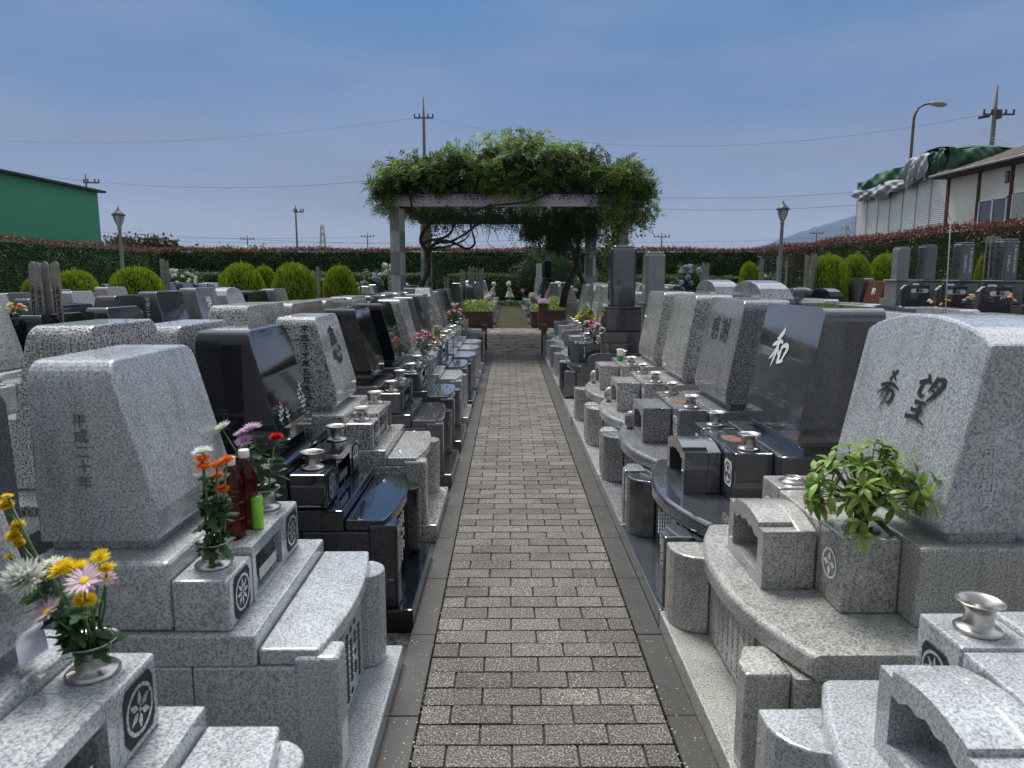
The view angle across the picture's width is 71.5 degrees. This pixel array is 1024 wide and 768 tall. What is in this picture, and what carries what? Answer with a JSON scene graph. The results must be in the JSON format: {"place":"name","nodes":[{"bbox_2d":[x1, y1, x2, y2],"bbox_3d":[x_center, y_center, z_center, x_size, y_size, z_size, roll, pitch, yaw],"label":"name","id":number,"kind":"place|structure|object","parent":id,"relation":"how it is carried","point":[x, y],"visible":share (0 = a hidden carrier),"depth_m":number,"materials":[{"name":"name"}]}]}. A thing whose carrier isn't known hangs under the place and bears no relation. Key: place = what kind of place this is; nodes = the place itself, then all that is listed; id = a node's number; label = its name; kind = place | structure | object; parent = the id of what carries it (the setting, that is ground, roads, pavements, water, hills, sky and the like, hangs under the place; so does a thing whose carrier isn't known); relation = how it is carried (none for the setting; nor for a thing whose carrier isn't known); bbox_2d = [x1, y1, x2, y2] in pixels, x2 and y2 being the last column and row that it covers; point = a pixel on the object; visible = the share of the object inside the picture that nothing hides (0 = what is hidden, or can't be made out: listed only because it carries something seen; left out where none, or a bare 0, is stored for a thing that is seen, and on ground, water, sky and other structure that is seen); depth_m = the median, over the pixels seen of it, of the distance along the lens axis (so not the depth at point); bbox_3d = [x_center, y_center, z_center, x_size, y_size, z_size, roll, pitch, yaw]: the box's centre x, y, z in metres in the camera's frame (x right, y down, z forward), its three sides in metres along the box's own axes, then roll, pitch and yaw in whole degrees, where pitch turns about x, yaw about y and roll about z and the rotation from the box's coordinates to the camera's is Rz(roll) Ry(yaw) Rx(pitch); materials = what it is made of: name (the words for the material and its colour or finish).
{"place":"outdoors","nodes":[
{"label":"outdoors","id":0,"kind":"place"},
{"bbox_2d":[0,169,105,248],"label":"green building","id":1,"kind":"structure","parent":0,"point":[43,208],"depth_m":34.67,"materials":[{"name":"metal"}]},
{"bbox_2d":[0,0,1023,251],"label":"sky","id":2,"kind":"structure","parent":0,"point":[680,81],"materials":[{"name":"blue"}]},
{"bbox_2d":[495,305,529,327],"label":"path","id":3,"kind":"structure","parent":0,"point":[511,317],"depth_m":27.34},
{"bbox_2d":[387,305,679,765],"bbox_3d":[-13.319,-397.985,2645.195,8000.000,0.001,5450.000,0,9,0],"label":"ground","id":4,"kind":"structure","parent":0,"point":[402,639],"depth_m":3.24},
{"bbox_2d":[0,307,23,442],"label":"grave","id":5,"kind":"object","parent":4,"relation":"on","point":[11,356],"visible":0.19,"depth_m":6.10,"materials":[{"name":"stone"}]},
{"bbox_2d":[0,395,53,561],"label":"grave","id":6,"kind":"object","parent":4,"relation":"on","point":[8,482],"visible":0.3,"depth_m":2.19,"materials":[{"name":"stone"}]},
{"bbox_2d":[16,312,85,352],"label":"grave","id":7,"kind":"object","parent":4,"relation":"on","point":[31,321],"visible":0.06,"depth_m":6.72,"materials":[{"name":"black stone"}]},
{"bbox_2d":[28,261,37,313],"bbox_3d":[-4.665,-0.520,6.976,0.059,1.345,0.015,2,9,-1],"label":"memorial slat","id":8,"kind":"object","parent":7,"relation":"on","point":[33,296],"visible":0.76,"depth_m":6.91,"materials":[{"name":"grey wood"}]},
{"bbox_2d":[34,262,44,313],"bbox_3d":[-4.591,-0.516,6.977,0.058,1.335,0.015,0,9,0],"label":"memorial slat","id":9,"kind":"object","parent":7,"relation":"on","point":[39,289],"visible":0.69,"depth_m":6.91,"materials":[{"name":"grey wood"}]},
{"bbox_2d":[41,262,53,312],"bbox_3d":[-4.551,-0.534,7.067,0.059,1.345,0.012,-2,9,0],"label":"memorial slat","id":10,"kind":"object","parent":7,"relation":"on","point":[47,285],"visible":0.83,"depth_m":7.00,"materials":[{"name":"grey wood"}]},
{"bbox_2d":[52,261,63,322],"bbox_3d":[-4.412,-0.521,6.977,0.058,1.345,0.015,0,9,0],"label":"memorial slat","id":11,"kind":"object","parent":7,"relation":"on","point":[58,290],"visible":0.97,"depth_m":6.92,"materials":[{"name":"grey wood"}]},
{"bbox_2d":[51,266,98,291],"bbox_3d":[-8.814,-1.486,14.493,1.065,1.848,1.094,0,9,0],"label":"golden conifer","id":12,"kind":"object","parent":4,"relation":"on","point":[75,280],"visible":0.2,"depth_m":14.18,"materials":[{"name":"green plant"}]},
{"bbox_2d":[62,291,94,306],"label":"grave","id":13,"kind":"object","parent":4,"relation":"on","point":[78,297],"visible":0.04,"depth_m":12.56,"materials":[{"name":"stone"}]},
{"bbox_2d":[0,232,165,292],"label":"hedge","id":14,"kind":"object","parent":4,"relation":"on","point":[101,265],"visible":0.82,"depth_m":32.52,"materials":[{"name":"green plant"}]},
{"bbox_2d":[12,319,157,516],"bbox_3d":[-2.024,0.468,2.963,1.020,1.450,1.000,0,9,0],"label":"grave","id":15,"kind":"object","parent":4,"relation":"on","point":[49,340],"visible":0.1,"depth_m":2.65,"materials":[{"name":"stone"}]},
{"bbox_2d":[86,305,143,319],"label":"grave","id":16,"kind":"object","parent":4,"relation":"on","point":[121,312],"visible":0.07,"depth_m":7.98,"materials":[{"name":"stone"}]},
{"bbox_2d":[94,294,137,306],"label":"grave","id":17,"kind":"object","parent":4,"relation":"on","point":[114,300],"visible":0.03,"depth_m":8.63,"materials":[{"name":"stone"}]},
{"bbox_2d":[111,206,125,267],"bbox_3d":[-11.847,-3.524,21.658,0.400,3.699,0.400,0,9,0],"label":"park lamp","id":18,"kind":"object","parent":4,"relation":"on","point":[117,214],"visible":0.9,"depth_m":21.45,"materials":[{"name":"grey metal"}]},
{"bbox_2d":[108,263,165,293],"bbox_3d":[-7.997,-1.642,15.273,1.219,1.924,1.210,0,9,0],"label":"golden conifer","id":19,"kind":"object","parent":4,"relation":"on","point":[134,280],"visible":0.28,"depth_m":14.90,"materials":[{"name":"green plant"}]},
{"bbox_2d":[101,229,175,251],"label":"tree","id":20,"kind":"object","parent":4,"relation":"on","point":[131,241],"visible":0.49,"depth_m":63.57,"materials":[{"name":"green plant"}]},
{"bbox_2d":[0,509,303,767],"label":"grave","id":21,"kind":"object","parent":4,"relation":"on","point":[56,711],"visible":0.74,"depth_m":1.54,"materials":[{"name":"stone"}]},
{"bbox_2d":[15,621,47,666],"bbox_3d":[-1.023,0.552,1.513,0.060,0.005,0.090,-35,42,-21],"label":"paper slip","id":22,"kind":"object","parent":21,"relation":"on","point":[30,643],"visible":0.9,"depth_m":1.51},
{"bbox_2d":[0,493,130,668],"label":"flower bouquet","id":23,"kind":"object","parent":21,"relation":"in","point":[22,576],"visible":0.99,"depth_m":1.52,"materials":[{"name":"multicoloured plant"}]},
{"bbox_2d":[138,291,188,322],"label":"grave","id":24,"kind":"object","parent":4,"relation":"on","point":[159,306],"visible":0.24,"depth_m":9.02,"materials":[{"name":"stone"}]},
{"bbox_2d":[160,267,203,284],"bbox_3d":[-13.826,-3.900,29.687,2.164,1.944,1.787,0,9,0],"label":"flowering bush","id":25,"kind":"object","parent":4,"relation":"on","point":[177,276],"visible":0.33,"depth_m":29.29,"materials":[{"name":"white plant"}]},
{"bbox_2d":[155,319,227,358],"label":"grave","id":26,"kind":"object","parent":4,"relation":"on","point":[182,332],"visible":0.03,"depth_m":3.43,"materials":[{"name":"stone"}]},
{"bbox_2d":[179,287,219,318],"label":"grave","id":27,"kind":"object","parent":4,"relation":"on","point":[199,302],"visible":0.14,"depth_m":10.07,"materials":[{"name":"stone"}]},
{"bbox_2d":[27,345,402,767],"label":"grave","id":28,"kind":"object","parent":4,"relation":"on","point":[276,622],"visible":0.81,"depth_m":2.15,"materials":[{"name":"stone"}]},
{"bbox_2d":[189,445,240,566],"bbox_3d":[-0.913,0.374,2.165,0.168,0.375,0.154,0,9,0],"label":"flower bouquet","id":29,"kind":"object","parent":28,"relation":"in","point":[216,512],"visible":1,"depth_m":2.15,"materials":[{"name":"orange plant"}]},
{"bbox_2d":[219,456,245,539],"bbox_3d":[-0.926,0.375,2.353,0.080,0.275,0.076,0,9,0],"label":"drink bottle","id":30,"kind":"object","parent":28,"relation":"on","point":[234,482],"visible":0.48,"depth_m":2.33,"materials":[{"name":"red"}]},
{"bbox_2d":[236,448,257,529],"bbox_3d":[-0.917,0.360,2.452,0.080,0.275,0.076,0,9,0],"label":"drink bottle","id":31,"kind":"object","parent":28,"relation":"on","point":[246,469],"visible":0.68,"depth_m":2.42,"materials":[{"name":"red"}]},
{"bbox_2d":[213,418,290,497],"bbox_3d":[-0.982,0.300,2.669,0.299,0.341,0.181,0,9,0],"label":"flower bouquet","id":32,"kind":"object","parent":28,"relation":"in","point":[245,441],"visible":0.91,"depth_m":2.67,"materials":[{"name":"plant"}]},
{"bbox_2d":[251,494,263,529],"bbox_3d":[-0.877,0.440,2.449,0.040,0.118,0.040,0,9,0],"label":"drink can","id":33,"kind":"object","parent":28,"relation":"on","point":[257,512],"visible":1,"depth_m":2.43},
{"bbox_2d":[215,287,244,304],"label":"grave","id":34,"kind":"object","parent":4,"relation":"on","point":[228,295],"visible":0.09,"depth_m":11.30,"materials":[{"name":"stone"}]},
{"bbox_2d":[217,258,266,290],"bbox_3d":[-5.775,-1.706,15.382,1.034,2.019,1.068,0,9,0],"label":"golden conifer","id":35,"kind":"object","parent":4,"relation":"on","point":[241,276],"visible":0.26,"depth_m":15.03,"materials":[{"name":"green plant"}]},
{"bbox_2d":[207,302,284,325],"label":"grave","id":36,"kind":"object","parent":4,"relation":"on","point":[252,313],"visible":0.06,"depth_m":4.26,"materials":[{"name":"stone"}]},
{"bbox_2d":[271,261,317,299],"bbox_3d":[-4.700,-1.691,15.289,1.026,2.017,1.052,0,9,0],"label":"golden conifer","id":37,"kind":"object","parent":4,"relation":"on","point":[295,281],"visible":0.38,"depth_m":14.94,"materials":[{"name":"green plant"}]},
{"bbox_2d":[178,270,420,284],"bbox_3d":[-11.957,-5.454,40.158,14.570,1.988,1.359,0,9,0],"label":"hedge","id":38,"kind":"object","parent":4,"relation":"on","point":[415,279],"visible":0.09,"depth_m":39.80,"materials":[{"name":"green plant"}]},
{"bbox_2d":[280,300,323,315],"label":"grave","id":39,"kind":"object","parent":4,"relation":"on","point":[291,307],"visible":0.06,"depth_m":5.42,"materials":[{"name":"grey stone"}]},
{"bbox_2d":[195,324,431,632],"bbox_3d":[-0.967,0.406,3.586,1.020,1.385,0.820,0,9,0],"label":"grave","id":40,"kind":"object","parent":4,"relation":"on","point":[332,489],"visible":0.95,"depth_m":3.28,"materials":[{"name":"black stone"}]},
{"bbox_2d":[322,263,359,297],"bbox_3d":[-3.686,-1.678,15.390,0.842,1.960,0.846,0,9,0],"label":"golden conifer","id":41,"kind":"object","parent":4,"relation":"on","point":[339,279],"visible":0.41,"depth_m":15.10,"materials":[{"name":"green plant"}]},
{"bbox_2d":[276,313,447,541],"bbox_3d":[-0.973,0.237,4.704,1.020,1.385,0.820,0,9,0],"label":"grave","id":42,"kind":"object","parent":4,"relation":"on","point":[385,444],"visible":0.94,"depth_m":4.40,"materials":[{"name":"stone"}]},
{"bbox_2d":[324,306,458,488],"bbox_3d":[-0.979,0.069,5.821,1.020,1.385,0.820,0,9,0],"label":"grave","id":43,"kind":"object","parent":4,"relation":"on","point":[409,412],"visible":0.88,"depth_m":5.53,"materials":[{"name":"stone"}]},
{"bbox_2d":[355,301,465,452],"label":"grave","id":44,"kind":"object","parent":4,"relation":"on","point":[426,389],"visible":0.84,"depth_m":6.65,"materials":[{"name":"stone"}]},
{"bbox_2d":[378,298,471,427],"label":"grave","id":45,"kind":"object","parent":4,"relation":"on","point":[407,332],"visible":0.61,"depth_m":7.76,"materials":[{"name":"stone"}]},
{"bbox_2d":[410,330,439,356],"bbox_3d":[-0.951,-0.435,7.764,0.340,0.320,0.303,0,9,0],"label":"flower bouquet","id":46,"kind":"object","parent":45,"relation":"in","point":[427,344],"visible":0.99,"depth_m":7.75,"materials":[{"name":"pink plant"}]},
{"bbox_2d":[393,296,475,407],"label":"grave","id":47,"kind":"object","parent":4,"relation":"on","point":[464,366],"visible":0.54,"depth_m":8.86,"materials":[{"name":"stone"}]},
{"bbox_2d":[405,294,478,392],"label":"grave","id":48,"kind":"object","parent":4,"relation":"on","point":[468,356],"visible":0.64,"depth_m":9.90,"materials":[{"name":"stone"}]},
{"bbox_2d":[415,288,481,381],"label":"grave","id":49,"kind":"object","parent":4,"relation":"on","point":[460,345],"visible":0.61,"depth_m":10.94,"materials":[{"name":"stone"}]},
{"bbox_2d":[433,291,483,371],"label":"grave","id":50,"kind":"object","parent":4,"relation":"on","point":[442,308],"visible":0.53,"depth_m":11.99,"materials":[{"name":"stone"}]},
{"bbox_2d":[432,290,485,363],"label":"grave","id":51,"kind":"object","parent":4,"relation":"on","point":[468,335],"visible":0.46,"depth_m":13.04,"materials":[{"name":"stone"}]},
{"bbox_2d":[154,241,767,289],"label":"hedge","id":52,"kind":"object","parent":4,"relation":"on","point":[722,262],"visible":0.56,"depth_m":41.43,"materials":[{"name":"green plant"}]},
{"bbox_2d":[457,299,494,327],"bbox_3d":[-1.179,-2.295,22.907,1.241,0.895,1.330,0,9,0],"label":"brick planter","id":53,"kind":"object","parent":4,"relation":"on","point":[478,317],"visible":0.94,"depth_m":22.36,"materials":[{"name":"brown brick"}]},
{"bbox_2d":[472,328,553,352],"bbox_3d":[-2.843,-1.199,18.634,38.500,0.001,7.365,0,9,0],"label":"stone crossing","id":54,"kind":"object","parent":4,"relation":"on","point":[513,340],"depth_m":17.97,"materials":[{"name":"stone"}]},
{"bbox_2d":[389,187,639,291],"bbox_3d":[0.043,-2.830,17.980,5.332,3.416,6.200,0,9,0],"label":"pergola","id":55,"kind":"object","parent":54,"relation":"on","point":[397,246],"visible":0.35,"depth_m":15.13,"materials":[{"name":"concrete"}]},
{"bbox_2d":[360,126,664,289],"bbox_3d":[0.086,-3.735,17.951,6.757,4.458,7.429,0,9,0],"label":"wisteria","id":56,"kind":"object","parent":55,"relation":"on","point":[498,169],"visible":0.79,"depth_m":14.91,"materials":[{"name":"green plant"}]},
{"bbox_2d":[586,189,659,282],"bbox_3d":[2.344,-2.815,15.156,1.610,2.623,0.562,0,9,0],"label":"ivy","id":57,"kind":"object","parent":55,"relation":"hanging from","point":[614,224],"visible":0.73,"depth_m":15.06,"materials":[{"name":"green plant"}]},
{"bbox_2d":[538,297,548,329],"bbox_3d":[0.951,-2.151,21.681,0.354,0.976,0.374,0,9,0],"label":"brick post","id":58,"kind":"object","parent":54,"relation":"on","point":[543,304],"visible":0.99,"depth_m":21.54,"materials":[{"name":"brown brick"}]},
{"bbox_2d":[847,278,873,302],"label":"grave","id":59,"kind":"object","parent":54,"relation":"on","point":[857,287],"visible":0.06,"depth_m":16.73,"materials":[{"name":"stone"}]},
{"bbox_2d":[863,281,884,303],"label":"grave","id":60,"kind":"object","parent":54,"relation":"on","point":[874,292],"visible":0.09,"depth_m":15.97,"materials":[{"name":"red stone"}]},
{"bbox_2d":[446,271,606,304],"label":"hedge","id":61,"kind":"object","parent":4,"relation":"on","point":[501,288],"visible":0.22,"depth_m":40.68,"materials":[{"name":"green plant"}]},
{"bbox_2d":[526,260,552,318],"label":"grave","id":62,"kind":"object","parent":4,"relation":"on","point":[546,279],"visible":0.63,"depth_m":26.61,"materials":[{"name":"black stone"}]},
{"bbox_2d":[508,244,581,296],"bbox_3d":[1.754,-5.779,37.558,3.920,3.308,3.260,0,9,0],"label":"bush","id":63,"kind":"object","parent":4,"relation":"on","point":[526,275],"visible":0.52,"depth_m":36.67,"materials":[{"name":"green plant"}]},
{"bbox_2d":[375,353,718,767],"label":"kerb","id":64,"kind":"structure","parent":4,"relation":"on","point":[695,752],"depth_m":3.27,"materials":[{"name":"concrete"}]},
{"bbox_2d":[546,295,563,327],"bbox_3d":[1.367,-2.364,22.966,0.637,1.013,1.222,0,9,0],"label":"brick planter","id":65,"kind":"object","parent":4,"relation":"on","point":[555,314],"visible":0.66,"depth_m":22.45,"materials":[{"name":"brown brick"}]},
{"bbox_2d":[515,207,609,307],"bbox_3d":[1.340,-3.490,18.786,2.561,2.941,3.346,0,9,0],"label":"tree","id":66,"kind":"object","parent":4,"relation":"on","point":[567,285],"visible":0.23,"depth_m":18.65,"materials":[{"name":"green plant"}]},
{"bbox_2d":[542,284,589,360],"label":"grave","id":67,"kind":"object","parent":4,"relation":"on","point":[582,302],"visible":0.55,"depth_m":13.68,"materials":[{"name":"stone"}]},
{"bbox_2d":[563,286,578,318],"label":"grave","id":68,"kind":"object","parent":4,"relation":"on","point":[571,308],"visible":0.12,"depth_m":22.50,"materials":[{"name":"stone"}]},
{"bbox_2d":[545,283,607,369],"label":"grave","id":69,"kind":"object","parent":4,"relation":"on","point":[553,341],"visible":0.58,"depth_m":12.56,"materials":[{"name":"stone"}]},
{"bbox_2d":[549,285,607,378],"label":"grave","id":70,"kind":"object","parent":4,"relation":"on","point":[559,347],"visible":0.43,"depth_m":11.45,"materials":[{"name":"stone"}]},
{"bbox_2d":[553,286,607,390],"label":"grave","id":71,"kind":"object","parent":4,"relation":"on","point":[562,356],"visible":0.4,"depth_m":10.55,"materials":[{"name":"stone"}]},
{"bbox_2d":[558,246,643,402],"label":"grave","id":72,"kind":"object","parent":4,"relation":"on","point":[620,322],"visible":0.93,"depth_m":9.06,"materials":[{"name":"stone"}]},
{"bbox_2d":[572,291,693,449],"bbox_3d":[1.190,-0.172,7.080,1.070,1.485,1.124,0,9,0],"label":"grave","id":73,"kind":"object","parent":4,"relation":"on","point":[654,327],"visible":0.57,"depth_m":6.96,"materials":[{"name":"stone"}]},
{"bbox_2d":[635,252,665,330],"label":"grave","id":74,"kind":"object","parent":4,"relation":"on","point":[653,277],"visible":0.13,"depth_m":9.74,"materials":[{"name":"stone"}]},
{"bbox_2d":[583,293,732,484],"bbox_3d":[1.196,-0.003,5.962,1.070,1.485,1.124,0,9,0],"label":"grave","id":75,"kind":"object","parent":4,"relation":"on","point":[685,333],"visible":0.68,"depth_m":5.84,"materials":[{"name":"stone"}]},
{"bbox_2d":[669,263,701,292],"bbox_3d":[6.338,-3.378,25.818,1.257,2.066,1.229,-7,11,-40],"label":"flowering bush","id":76,"kind":"object","parent":4,"relation":"on","point":[688,279],"visible":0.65,"depth_m":25.44,"materials":[{"name":"green plant"}]},
{"bbox_2d":[598,297,789,537],"bbox_3d":[1.201,0.166,4.845,1.070,1.485,1.124,0,9,0],"label":"grave","id":77,"kind":"object","parent":4,"relation":"on","point":[637,442],"visible":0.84,"depth_m":4.68,"materials":[{"name":"stone"}]},
{"bbox_2d":[696,280,736,294],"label":"grave","id":78,"kind":"object","parent":4,"relation":"on","point":[724,287],"visible":0.06,"depth_m":6.31,"materials":[{"name":"stone"}]},
{"bbox_2d":[738,262,759,282],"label":"golden conifer","id":79,"kind":"object","parent":4,"relation":"on","point":[749,271],"visible":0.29,"depth_m":23.56,"materials":[{"name":"green plant"}]},
{"bbox_2d":[621,303,885,626],"bbox_3d":[1.207,0.334,3.728,1.070,1.485,1.124,0,9,0],"label":"grave","id":80,"kind":"object","parent":4,"relation":"on","point":[807,362],"visible":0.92,"depth_m":3.50,"materials":[{"name":"stone"}]},
{"bbox_2d":[732,280,793,302],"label":"grave","id":81,"kind":"object","parent":4,"relation":"on","point":[770,289],"visible":0.04,"depth_m":5.18,"materials":[{"name":"stone"}]},
{"bbox_2d":[776,200,789,282],"bbox_3d":[7.812,-3.432,20.759,0.400,3.785,0.400,0,9,0],"label":"park lamp","id":82,"kind":"object","parent":4,"relation":"on","point":[783,208],"visible":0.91,"depth_m":20.59,"materials":[{"name":"grey metal"}]},
{"bbox_2d":[803,252,849,301],"bbox_3d":[7.622,-2.124,17.326,1.075,2.265,1.074,0,9,0],"label":"golden conifer","id":83,"kind":"object","parent":4,"relation":"on","point":[832,271],"visible":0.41,"depth_m":16.91,"materials":[{"name":"green plant"}]},
{"bbox_2d":[811,288,844,301],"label":"grave","id":84,"kind":"object","parent":4,"relation":"on","point":[829,293],"visible":0.04,"depth_m":11.70,"materials":[{"name":"black stone"}]},
{"bbox_2d":[659,313,1023,767],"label":"grave","id":85,"kind":"object","parent":4,"relation":"on","point":[777,596],"visible":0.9,"depth_m":2.33,"materials":[{"name":"stone"}]},
{"bbox_2d":[802,436,939,554],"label":"leafy branches","id":86,"kind":"object","parent":85,"relation":"in","point":[862,497],"visible":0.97,"depth_m":2.31,"materials":[{"name":"green plant"}]},
{"bbox_2d":[844,252,873,284],"bbox_3d":[8.597,-2.230,17.917,0.869,2.297,0.865,0,9,0],"label":"golden conifer","id":87,"kind":"object","parent":4,"relation":"on","point":[858,265],"visible":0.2,"depth_m":17.57,"materials":[{"name":"green plant"}]},
{"bbox_2d":[870,249,891,280],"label":"golden conifer","id":88,"kind":"object","parent":4,"relation":"on","point":[880,265],"visible":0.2,"depth_m":17.99,"materials":[{"name":"green plant"}]},
{"bbox_2d":[753,214,1023,304],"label":"hedge","id":89,"kind":"object","parent":4,"relation":"on","point":[869,247],"visible":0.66,"depth_m":25.77,"materials":[{"name":"green plant"}]},
{"bbox_2d":[755,590,1023,767],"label":"grave","id":90,"kind":"object","parent":4,"relation":"on","point":[953,697],"visible":1,"depth_m":1.70,"materials":[{"name":"stone"}]},
{"bbox_2d":[879,247,910,304],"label":"grave","id":91,"kind":"object","parent":4,"relation":"on","point":[900,266],"visible":0.17,"depth_m":14.93,"materials":[{"name":"stone"}]},
{"bbox_2d":[898,245,941,306],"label":"grave","id":92,"kind":"object","parent":4,"relation":"on","point":[920,289],"visible":0.38,"depth_m":13.90,"materials":[{"name":"stone"}]},
{"bbox_2d":[855,169,993,241],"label":"shed","id":93,"kind":"structure","parent":4,"relation":"on","point":[919,204],"depth_m":30.45,"materials":[{"name":"metal"}]},
{"bbox_2d":[850,153,929,201],"bbox_3d":[16.710,-8.983,31.419,0.857,1.519,6.250,0,9,0],"label":"tarpaulin","id":94,"kind":"object","parent":93,"relation":"attached to","point":[914,170],"visible":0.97,"depth_m":29.87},
{"bbox_2d":[857,145,1021,189],"bbox_3d":[19.115,-9.123,30.736,5.255,1.231,7.282,0,9,0],"label":"tarpaulin","id":95,"kind":"object","parent":93,"relation":"on","point":[943,158],"visible":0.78,"depth_m":27.61,"materials":[{"name":"plastic"}]},
{"bbox_2d":[916,307,979,312],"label":"grave","id":96,"kind":"object","parent":4,"relation":"on","point":[936,310],"visible":0.05,"depth_m":8.60,"materials":[{"name":"stone"}]},
{"bbox_2d":[933,242,981,308],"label":"grave","id":97,"kind":"object","parent":4,"relation":"on","point":[962,284],"visible":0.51,"depth_m":12.79,"materials":[{"name":"stone"}]},
{"bbox_2d":[928,145,1023,232],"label":"house","id":98,"kind":"structure","parent":4,"relation":"on","point":[992,194],"depth_m":25.29,"materials":[{"name":"paint"}]},
{"bbox_2d":[976,196,1007,228],"bbox_3d":[16.845,-5.851,25.003,0.054,1.300,1.486,0,9,0],"label":"window","id":99,"kind":"structure","parent":98,"relation":"in","point":[993,209],"depth_m":24.91,"materials":[{"name":"glass"}]},
{"bbox_2d":[1010,190,1023,222],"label":"window","id":100,"kind":"structure","parent":98,"relation":"in","point":[1017,203],"depth_m":23.71,"materials":[{"name":"glass"}]},
{"bbox_2d":[978,85,1014,144],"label":"utility pole","id":101,"kind":"object","parent":4,"relation":"on","point":[996,113],"visible":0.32,"depth_m":43.13,"materials":[{"name":"concrete"}]},
{"bbox_2d":[974,239,1023,313],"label":"grave","id":102,"kind":"object","parent":4,"relation":"on","point":[1004,281],"visible":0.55,"depth_m":11.68,"materials":[{"name":"stone"}]},
{"bbox_2d":[410,353,681,767],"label":"paved path","id":103,"kind":"structure","parent":0,"point":[560,651],"depth_m":3.27,"materials":[{"name":"brick"}]},
{"bbox_2d":[750,215,856,251],"bbox_3d":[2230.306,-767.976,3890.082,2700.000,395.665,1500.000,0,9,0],"label":"mountain","id":104,"kind":"structure","parent":0,"point":[831,229],"depth_m":3794.69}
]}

